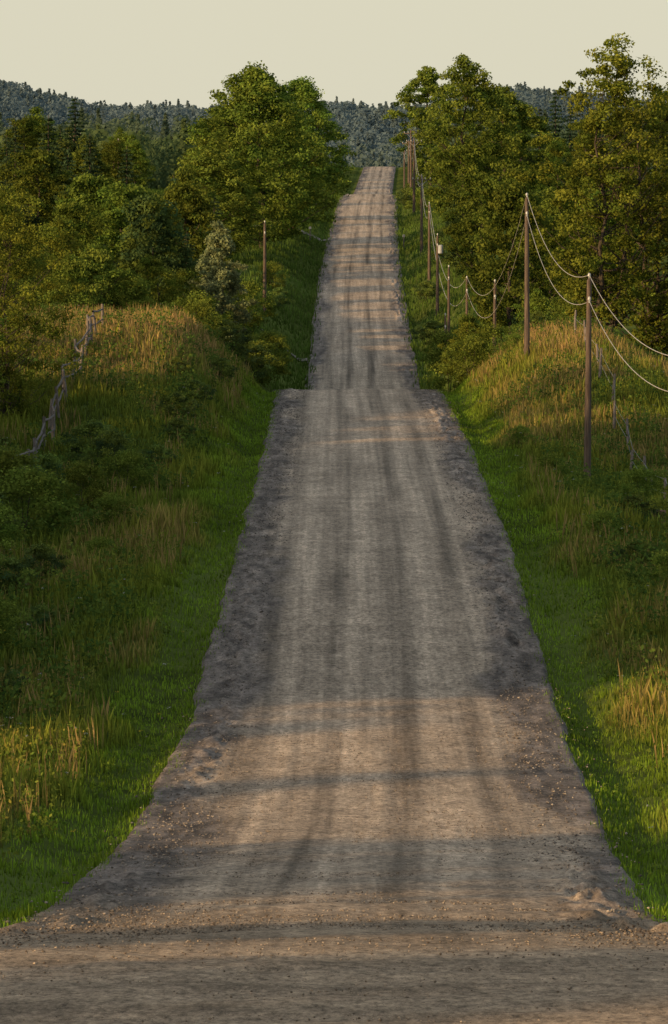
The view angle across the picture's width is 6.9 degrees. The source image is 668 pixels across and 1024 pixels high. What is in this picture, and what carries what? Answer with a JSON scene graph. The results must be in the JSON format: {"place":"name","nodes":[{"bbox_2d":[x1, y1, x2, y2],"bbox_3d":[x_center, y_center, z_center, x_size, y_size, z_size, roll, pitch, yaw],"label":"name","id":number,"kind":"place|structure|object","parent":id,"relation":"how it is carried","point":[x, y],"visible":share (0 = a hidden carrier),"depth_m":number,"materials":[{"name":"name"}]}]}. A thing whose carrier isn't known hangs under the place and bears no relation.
{"place":"outdoors","nodes":[
{"label":"outdoors","id":0,"kind":"place"},
{"bbox_2d":[0,167,667,973],"bbox_3d":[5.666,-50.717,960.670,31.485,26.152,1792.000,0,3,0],"label":"gravel road","id":1,"kind":"structure","parent":0,"point":[370,625],"depth_m":143.12,"materials":[{"name":"gravel"}]},
{"bbox_2d":[0,389,667,1023],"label":"roadside stones","id":2,"kind":"object","parent":1,"relation":"on","point":[194,929],"visible":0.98,"depth_m":104.75,"materials":[{"name":"grey gravel"}]},
{"bbox_2d":[0,946,667,1023],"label":"cross road","id":3,"kind":"structure","parent":0,"point":[94,1001],"depth_m":64.76,"materials":[{"name":"gravel"}]},
{"bbox_2d":[0,119,667,927],"bbox_3d":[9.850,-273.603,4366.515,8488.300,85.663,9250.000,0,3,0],"label":"meadow terrain","id":4,"kind":"structure","parent":0,"point":[568,619],"depth_m":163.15,"materials":[{"name":"green plant"}]},
{"bbox_2d":[0,593,35,655],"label":"shrub","id":5,"kind":"object","parent":4,"relation":"on","point":[3,622],"visible":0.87,"depth_m":163.12,"materials":[{"name":"green plant"}]},
{"bbox_2d":[0,498,35,558],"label":"shrub","id":6,"kind":"object","parent":4,"relation":"on","point":[4,538],"visible":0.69,"depth_m":190.42,"materials":[{"name":"green plant"}]},
{"bbox_2d":[0,126,39,220],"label":"cedar tree","id":7,"kind":"object","parent":4,"relation":"on","point":[15,143],"visible":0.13,"depth_m":698.24,"materials":[{"name":"green plant"}]},
{"bbox_2d":[0,552,40,596],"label":"shrub","id":8,"kind":"object","parent":4,"relation":"on","point":[5,574],"visible":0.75,"depth_m":178.30,"materials":[{"name":"green plant"}]},
{"bbox_2d":[0,116,50,188],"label":"broadleaf tree","id":9,"kind":"object","parent":4,"relation":"on","point":[31,132],"visible":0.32,"depth_m":808.21,"materials":[{"name":"green plant"}]},
{"bbox_2d":[0,243,55,308],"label":"young tree","id":10,"kind":"object","parent":4,"relation":"on","point":[29,278],"visible":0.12,"depth_m":366.94,"materials":[{"name":"green plant"}]},
{"bbox_2d":[0,445,60,516],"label":"shrub","id":11,"kind":"object","parent":4,"relation":"on","point":[8,460],"visible":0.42,"depth_m":207.88,"materials":[{"name":"green plant"}]},
{"bbox_2d":[0,235,65,377],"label":"birch tree","id":12,"kind":"object","parent":4,"relation":"on","point":[10,278],"visible":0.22,"depth_m":265.02,"materials":[{"name":"green plant"}]},
{"bbox_2d":[16,105,58,165],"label":"broadleaf tree","id":13,"kind":"object","parent":4,"relation":"on","point":[40,118],"visible":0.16,"depth_m":862.02,"materials":[{"name":"green plant"}]},
{"bbox_2d":[0,149,78,266],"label":"broadleaf tree","id":14,"kind":"object","parent":4,"relation":"on","point":[34,170],"visible":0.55,"depth_m":596.83,"materials":[{"name":"green plant"}]},
{"bbox_2d":[7,541,73,586],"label":"shrub","id":15,"kind":"object","parent":4,"relation":"on","point":[42,551],"visible":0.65,"depth_m":182.28,"materials":[{"name":"green plant"}]},
{"bbox_2d":[0,464,82,541],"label":"shrub","id":16,"kind":"object","parent":4,"relation":"on","point":[42,479],"visible":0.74,"depth_m":200.14,"materials":[{"name":"green plant"}]},
{"bbox_2d":[16,603,67,635],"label":"shrub","id":17,"kind":"object","parent":4,"relation":"on","point":[38,614],"visible":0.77,"depth_m":170.27,"materials":[{"name":"green plant"}]},
{"bbox_2d":[32,115,63,218],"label":"spruce tree","id":18,"kind":"object","parent":4,"relation":"on","point":[48,138],"visible":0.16,"depth_m":706.63,"materials":[{"name":"green plant"}]},
{"bbox_2d":[0,181,101,419],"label":"birch tree","id":19,"kind":"object","parent":4,"relation":"on","point":[9,216],"visible":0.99,"depth_m":257.49,"materials":[{"name":"green plant"}]},
{"bbox_2d":[32,451,72,491],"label":"shrub","id":20,"kind":"object","parent":4,"relation":"on","point":[50,461],"visible":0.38,"depth_m":224.09,"materials":[{"name":"green plant"}]},
{"bbox_2d":[34,139,81,215],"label":"broadleaf tree","id":21,"kind":"object","parent":4,"relation":"on","point":[66,145],"visible":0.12,"depth_m":716.20,"materials":[{"name":"green plant"}]},
{"bbox_2d":[20,304,103,469],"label":"split rail fence","id":22,"kind":"object","parent":4,"relation":"on","point":[56,399],"visible":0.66,"depth_m":264.88,"materials":[{"name":"grey wood"}]},
{"bbox_2d":[18,215,105,310],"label":"young tree","id":23,"kind":"object","parent":4,"relation":"on","point":[63,226],"visible":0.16,"depth_m":379.23,"materials":[{"name":"green plant"}]},
{"bbox_2d":[34,254,111,310],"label":"young tree","id":24,"kind":"object","parent":4,"relation":"on","point":[74,272],"visible":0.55,"depth_m":360.88,"materials":[{"name":"green plant"}]},
{"bbox_2d":[62,98,88,147],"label":"spruce tree","id":25,"kind":"object","parent":4,"relation":"on","point":[75,131],"visible":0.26,"depth_m":871.60,"materials":[{"name":"green plant"}]},
{"bbox_2d":[40,200,113,304],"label":"broadleaf tree","id":26,"kind":"object","parent":4,"relation":"on","point":[72,211],"visible":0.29,"depth_m":456.97,"materials":[{"name":"green plant"}]},
{"bbox_2d":[41,173,127,290],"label":"broadleaf tree","id":27,"kind":"object","parent":4,"relation":"on","point":[89,183],"visible":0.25,"depth_m":491.92,"materials":[{"name":"green plant"}]},
{"bbox_2d":[56,134,112,215],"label":"broadleaf tree","id":28,"kind":"object","parent":4,"relation":"on","point":[77,156],"visible":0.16,"depth_m":679.61,"materials":[{"name":"green plant"}]},
{"bbox_2d":[46,459,123,510],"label":"shrub","id":29,"kind":"object","parent":4,"relation":"on","point":[82,472],"visible":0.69,"depth_m":213.85,"materials":[{"name":"green plant"}]},
{"bbox_2d":[53,417,131,461],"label":"shrub","id":30,"kind":"object","parent":4,"relation":"on","point":[92,428],"visible":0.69,"depth_m":242.69,"materials":[{"name":"green plant"}]},
{"bbox_2d":[71,135,115,229],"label":"cedar tree","id":31,"kind":"object","parent":4,"relation":"on","point":[90,162],"visible":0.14,"depth_m":638.48,"materials":[{"name":"green plant"}]},
{"bbox_2d":[43,241,146,312],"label":"young tree","id":32,"kind":"object","parent":4,"relation":"on","point":[95,255],"visible":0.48,"depth_m":370.77,"materials":[{"name":"green plant"}]},
{"bbox_2d":[76,535,124,563],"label":"shrub","id":33,"kind":"object","parent":4,"relation":"on","point":[99,540],"visible":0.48,"depth_m":188.26,"materials":[{"name":"green plant"}]},
{"bbox_2d":[77,426,145,477],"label":"shrub","id":34,"kind":"object","parent":4,"relation":"on","point":[117,438],"visible":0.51,"depth_m":235.98,"materials":[{"name":"green plant"}]},
{"bbox_2d":[82,492,145,531],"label":"shrub","id":35,"kind":"object","parent":4,"relation":"on","point":[112,503],"visible":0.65,"depth_m":205.01,"materials":[{"name":"green plant"}]},
{"bbox_2d":[98,140,140,182],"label":"broadleaf tree","id":36,"kind":"object","parent":4,"relation":"on","point":[114,148],"visible":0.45,"depth_m":784.07,"materials":[{"name":"green plant"}]},
{"bbox_2d":[0,107,248,190],"bbox_3d":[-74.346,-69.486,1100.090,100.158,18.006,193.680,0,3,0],"label":"distant forest","id":37,"kind":"object","parent":4,"relation":"on","point":[164,157],"visible":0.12,"depth_m":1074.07,"materials":[{"name":"green plant"}]},
{"bbox_2d":[93,448,156,494],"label":"shrub","id":38,"kind":"object","parent":4,"relation":"on","point":[129,458],"visible":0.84,"depth_m":228.21,"materials":[{"name":"green plant"}]},
{"bbox_2d":[116,146,138,254],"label":"spruce tree","id":39,"kind":"object","parent":4,"relation":"on","point":[127,179],"visible":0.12,"depth_m":647.99,"materials":[{"name":"green plant"}]},
{"bbox_2d":[79,181,178,308],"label":"broadleaf tree","id":40,"kind":"object","parent":4,"relation":"on","point":[121,195],"visible":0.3,"depth_m":472.19,"materials":[{"name":"green plant"}]},
{"bbox_2d":[105,267,163,311],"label":"young tree","id":41,"kind":"object","parent":4,"relation":"on","point":[134,283],"visible":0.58,"depth_m":371.31,"materials":[{"name":"green plant"}]},
{"bbox_2d":[116,134,155,189],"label":"broadleaf tree","id":42,"kind":"object","parent":4,"relation":"on","point":[133,146],"visible":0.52,"depth_m":931.27,"materials":[{"name":"green plant"}]},
{"bbox_2d":[111,193,202,310],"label":"broadleaf tree","id":43,"kind":"object","parent":4,"relation":"on","point":[154,227],"visible":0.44,"depth_m":449.63,"materials":[{"name":"green plant"}]},
{"bbox_2d":[126,254,190,315],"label":"young tree","id":44,"kind":"object","parent":4,"relation":"on","point":[146,263],"visible":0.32,"depth_m":384.33,"materials":[{"name":"green plant"}]},
{"bbox_2d":[136,444,182,464],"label":"shrub","id":45,"kind":"object","parent":4,"relation":"on","point":[162,449],"visible":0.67,"depth_m":240.02,"materials":[{"name":"green plant"}]},
{"bbox_2d":[153,392,200,417],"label":"shrub","id":46,"kind":"object","parent":4,"relation":"on","point":[177,397],"visible":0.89,"depth_m":261.89,"materials":[{"name":"green plant"}]},
{"bbox_2d":[157,417,196,441],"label":"shrub","id":47,"kind":"object","parent":4,"relation":"on","point":[175,422],"visible":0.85,"depth_m":254.92,"materials":[{"name":"green plant"}]},
{"bbox_2d":[158,268,211,318],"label":"young tree","id":48,"kind":"object","parent":4,"relation":"on","point":[183,277],"visible":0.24,"depth_m":397.50,"materials":[{"name":"green plant"}]},
{"bbox_2d":[160,165,232,295],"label":"broadleaf tree","id":49,"kind":"object","parent":4,"relation":"on","point":[195,210],"visible":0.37,"depth_m":486.64,"materials":[{"name":"green plant"}]},
{"bbox_2d":[176,379,216,405],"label":"shrub","id":50,"kind":"object","parent":4,"relation":"on","point":[194,385],"visible":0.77,"depth_m":273.90,"materials":[{"name":"green plant"}]},
{"bbox_2d":[166,289,227,330],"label":"shrub","id":51,"kind":"object","parent":4,"relation":"on","point":[199,297],"visible":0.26,"depth_m":371.79,"materials":[{"name":"green plant"}]},
{"bbox_2d":[181,300,221,338],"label":"shrub","id":52,"kind":"object","parent":4,"relation":"on","point":[203,308],"visible":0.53,"depth_m":359.74,"materials":[{"name":"green plant"}]},
{"bbox_2d":[179,250,232,342],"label":"poplar tree","id":53,"kind":"object","parent":4,"relation":"on","point":[200,266],"visible":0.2,"depth_m":411.35,"materials":[{"name":"green plant"}]},
{"bbox_2d":[158,146,278,256],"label":"maple tree","id":54,"kind":"object","parent":4,"relation":"on","point":[210,166],"visible":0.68,"depth_m":637.54,"materials":[{"name":"green plant"}]},
{"bbox_2d":[183,220,259,352],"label":"poplar tree","id":55,"kind":"object","parent":4,"relation":"on","point":[223,244],"visible":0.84,"depth_m":399.27,"materials":[{"name":"green plant"}]},
{"bbox_2d":[169,107,274,219],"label":"maple tree","id":56,"kind":"object","parent":4,"relation":"on","point":[205,143],"visible":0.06,"depth_m":740.91,"materials":[{"name":"green plant"}]},
{"bbox_2d":[205,356,239,382],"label":"shrub","id":57,"kind":"object","parent":4,"relation":"on","point":[220,362],"visible":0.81,"depth_m":299.73,"materials":[{"name":"green plant"}]},
{"bbox_2d":[207,325,247,355],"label":"shrub","id":58,"kind":"object","parent":4,"relation":"on","point":[228,332],"visible":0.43,"depth_m":349.71,"materials":[{"name":"green plant"}]},
{"bbox_2d":[205,319,260,358],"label":"shrub","id":59,"kind":"object","parent":4,"relation":"on","point":[236,327],"visible":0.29,"depth_m":378.10,"materials":[{"name":"green plant"}]},
{"bbox_2d":[226,278,278,327],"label":"shrub","id":60,"kind":"object","parent":4,"relation":"on","point":[258,288],"visible":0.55,"depth_m":499.46,"materials":[{"name":"green plant"}]},
{"bbox_2d":[239,341,277,379],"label":"shrub","id":61,"kind":"object","parent":4,"relation":"on","point":[258,364],"visible":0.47,"depth_m":394.86,"materials":[{"name":"green plant"}]},
{"bbox_2d":[174,60,349,247],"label":"maple tree","id":62,"kind":"object","parent":4,"relation":"on","point":[253,90],"visible":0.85,"depth_m":676.72,"materials":[{"name":"green plant"}]},
{"bbox_2d":[240,338,290,386],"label":"shrub","id":63,"kind":"object","parent":4,"relation":"on","point":[280,369],"visible":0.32,"depth_m":419.66,"materials":[{"name":"green plant"}]},
{"bbox_2d":[255,260,287,288],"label":"shrub","id":64,"kind":"object","parent":4,"relation":"on","point":[272,266],"visible":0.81,"depth_m":589.36,"materials":[{"name":"green plant"}]},
{"bbox_2d":[255,329,293,364],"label":"shrub","id":65,"kind":"object","parent":4,"relation":"on","point":[266,336],"visible":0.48,"depth_m":469.38,"materials":[{"name":"green plant"}]},
{"bbox_2d":[242,116,331,227],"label":"maple tree","id":66,"kind":"object","parent":4,"relation":"on","point":[313,220],"visible":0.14,"depth_m":721.95,"materials":[{"name":"green plant"}]},
{"bbox_2d":[254,76,357,209],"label":"maple tree","id":67,"kind":"object","parent":4,"relation":"on","point":[306,94],"visible":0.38,"depth_m":826.72,"materials":[{"name":"green plant"}]},
{"bbox_2d":[0,79,659,166],"bbox_3d":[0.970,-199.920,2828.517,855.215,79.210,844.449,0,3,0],"label":"distant forest","id":68,"kind":"object","parent":4,"relation":"on","point":[362,123],"visible":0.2,"depth_m":2897.46,"materials":[{"name":"green plant"}]},
{"bbox_2d":[0,294,667,901],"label":"weeds","id":69,"kind":"object","parent":4,"relation":"on","point":[576,480],"visible":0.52,"depth_m":195.18,"materials":[{"name":"green plant"}]},
{"bbox_2d":[323,136,425,167],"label":"distant forest","id":70,"kind":"object","parent":4,"relation":"on","point":[370,162],"visible":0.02,"depth_m":1915.59,"materials":[{"name":"green plant"}]},
{"bbox_2d":[382,65,469,186],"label":"elm tree","id":71,"kind":"object","parent":4,"relation":"on","point":[428,80],"visible":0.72,"depth_m":1006.05,"materials":[{"name":"green plant"}]},
{"bbox_2d":[410,280,442,301],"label":"shrub","id":72,"kind":"object","parent":4,"relation":"on","point":[426,284],"visible":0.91,"depth_m":589.09,"materials":[{"name":"green plant"}]},
{"bbox_2d":[408,319,453,344],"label":"shrub","id":73,"kind":"object","parent":4,"relation":"on","point":[430,324],"visible":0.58,"depth_m":519.57,"materials":[{"name":"green plant"}]},
{"bbox_2d":[417,357,462,391],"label":"shrub","id":74,"kind":"object","parent":4,"relation":"on","point":[441,382],"visible":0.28,"depth_m":361.51,"materials":[{"name":"green plant"}]},
{"bbox_2d":[420,329,468,373],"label":"shrub","id":75,"kind":"object","parent":4,"relation":"on","point":[442,337],"visible":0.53,"depth_m":469.31,"materials":[{"name":"green plant"}]},
{"bbox_2d":[435,188,492,267],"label":"broadleaf tree","id":76,"kind":"object","parent":4,"relation":"on","point":[452,255],"visible":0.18,"depth_m":618.45,"materials":[{"name":"green plant"}]},
{"bbox_2d":[437,313,493,381],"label":"young tree","id":77,"kind":"object","parent":4,"relation":"on","point":[466,325],"visible":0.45,"depth_m":349.66,"materials":[{"name":"green plant"}]},
{"bbox_2d":[411,53,521,232],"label":"elm tree","id":78,"kind":"object","parent":4,"relation":"on","point":[468,80],"visible":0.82,"depth_m":721.24,"materials":[{"name":"green plant"}]},
{"bbox_2d":[440,334,492,379],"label":"shrub","id":79,"kind":"object","parent":4,"relation":"on","point":[471,342],"visible":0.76,"depth_m":344.95,"materials":[{"name":"green plant"}]},
{"bbox_2d":[440,171,510,293],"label":"broadleaf tree","id":80,"kind":"object","parent":4,"relation":"on","point":[479,181],"visible":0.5,"depth_m":558.53,"materials":[{"name":"green plant"}]},
{"bbox_2d":[458,322,508,364],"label":"shrub","id":81,"kind":"object","parent":4,"relation":"on","point":[496,331],"visible":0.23,"depth_m":355.52,"materials":[{"name":"green plant"}]},
{"bbox_2d":[447,86,562,191],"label":"elm tree","id":82,"kind":"object","parent":4,"relation":"on","point":[520,112],"visible":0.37,"depth_m":742.37,"materials":[{"name":"green plant"}]},
{"bbox_2d":[465,161,565,340],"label":"broadleaf tree","id":83,"kind":"object","parent":4,"relation":"on","point":[506,213],"visible":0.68,"depth_m":430.65,"materials":[{"name":"green plant"}]},
{"bbox_2d":[503,424,535,448],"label":"shrub","id":84,"kind":"object","parent":4,"relation":"on","point":[521,429],"visible":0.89,"depth_m":262.15,"materials":[{"name":"green plant"}]},
{"bbox_2d":[478,106,570,194],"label":"elm tree","id":85,"kind":"object","parent":4,"relation":"on","point":[532,131],"visible":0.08,"depth_m":787.78,"materials":[{"name":"green plant"}]},
{"bbox_2d":[484,192,567,328],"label":"broadleaf tree","id":86,"kind":"object","parent":4,"relation":"on","point":[503,290],"visible":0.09,"depth_m":478.45,"materials":[{"name":"green plant"}]},
{"bbox_2d":[524,193,529,359],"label":"utility pole","id":87,"kind":"object","parent":4,"relation":"on","point":[526,316],"visible":0.99,"depth_m":309.68,"materials":[{"name":"brown wood"}]},
{"bbox_2d":[392,109,667,188],"bbox_3d":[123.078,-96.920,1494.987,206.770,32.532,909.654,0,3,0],"label":"distant forest","id":88,"kind":"object","parent":4,"relation":"on","point":[562,131],"visible":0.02,"depth_m":1486.25,"materials":[{"name":"green plant"}]},
{"bbox_2d":[508,288,559,333],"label":"young tree","id":89,"kind":"object","parent":4,"relation":"on","point":[538,301],"visible":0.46,"depth_m":361.58,"materials":[{"name":"green plant"}]},
{"bbox_2d":[504,187,604,319],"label":"broadleaf tree","id":90,"kind":"object","parent":4,"relation":"on","point":[547,193],"visible":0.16,"depth_m":443.92,"materials":[{"name":"green plant"}]},
{"bbox_2d":[536,137,578,191],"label":"broadleaf tree","id":91,"kind":"object","parent":4,"relation":"on","point":[567,148],"visible":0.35,"depth_m":847.35,"materials":[{"name":"green plant"}]},
{"bbox_2d":[546,89,568,188],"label":"spruce tree","id":92,"kind":"object","parent":4,"relation":"on","point":[555,97],"visible":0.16,"depth_m":899.54,"materials":[{"name":"green plant"}]},
{"bbox_2d":[544,279,606,330],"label":"young tree","id":93,"kind":"object","parent":4,"relation":"on","point":[561,302],"visible":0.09,"depth_m":359.56,"materials":[{"name":"green plant"}]},
{"bbox_2d":[584,273,591,478],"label":"utility pole","id":94,"kind":"object","parent":4,"relation":"on","point":[587,440],"visible":0.98,"depth_m":245.97,"materials":[{"name":"brown wood"}]},
{"bbox_2d":[509,32,667,331],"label":"ash tree","id":95,"kind":"object","parent":4,"relation":"on","point":[622,65],"visible":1,"depth_m":344.22,"materials":[{"name":"green plant"}]},
{"bbox_2d":[567,118,614,188],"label":"broadleaf tree","id":96,"kind":"object","parent":4,"relation":"on","point":[591,137],"visible":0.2,"depth_m":866.92,"materials":[{"name":"green plant"}]},
{"bbox_2d":[561,169,641,318],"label":"broadleaf tree","id":97,"kind":"object","parent":4,"relation":"on","point":[611,223],"visible":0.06,"depth_m":497.97,"materials":[{"name":"green plant"}]},
{"bbox_2d":[583,509,625,539],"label":"shrub","id":98,"kind":"object","parent":4,"relation":"on","point":[603,515],"visible":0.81,"depth_m":200.28,"materials":[{"name":"green plant"}]},
{"bbox_2d":[564,82,667,357],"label":"ash tree","id":99,"kind":"object","parent":4,"relation":"on","point":[648,327],"visible":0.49,"depth_m":350.73,"materials":[{"name":"green plant"}]},
{"bbox_2d":[573,310,666,498],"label":"wire fence","id":100,"kind":"object","parent":4,"relation":"on","point":[599,361],"visible":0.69,"depth_m":279.49,"materials":[{"name":"grey wood"}]},
{"bbox_2d":[608,538,662,568],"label":"shrub","id":101,"kind":"object","parent":4,"relation":"on","point":[631,546],"visible":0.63,"depth_m":190.27,"materials":[{"name":"green plant"}]},
{"bbox_2d":[610,492,665,521],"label":"shrub","id":102,"kind":"object","parent":4,"relation":"on","point":[636,500],"visible":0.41,"depth_m":215.03,"materials":[{"name":"green plant"}]},
{"bbox_2d":[613,465,667,497],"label":"shrub","id":103,"kind":"object","parent":4,"relation":"on","point":[636,473],"visible":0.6,"depth_m":232.01,"materials":[{"name":"green plant"}]},
{"bbox_2d":[637,549,667,591],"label":"shrub","id":104,"kind":"object","parent":4,"relation":"on","point":[658,558],"visible":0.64,"depth_m":178.12,"materials":[{"name":"green plant"}]},
{"bbox_2d":[0,0,667,114],"label":"sky","id":105,"kind":"structure","parent":0,"point":[118,52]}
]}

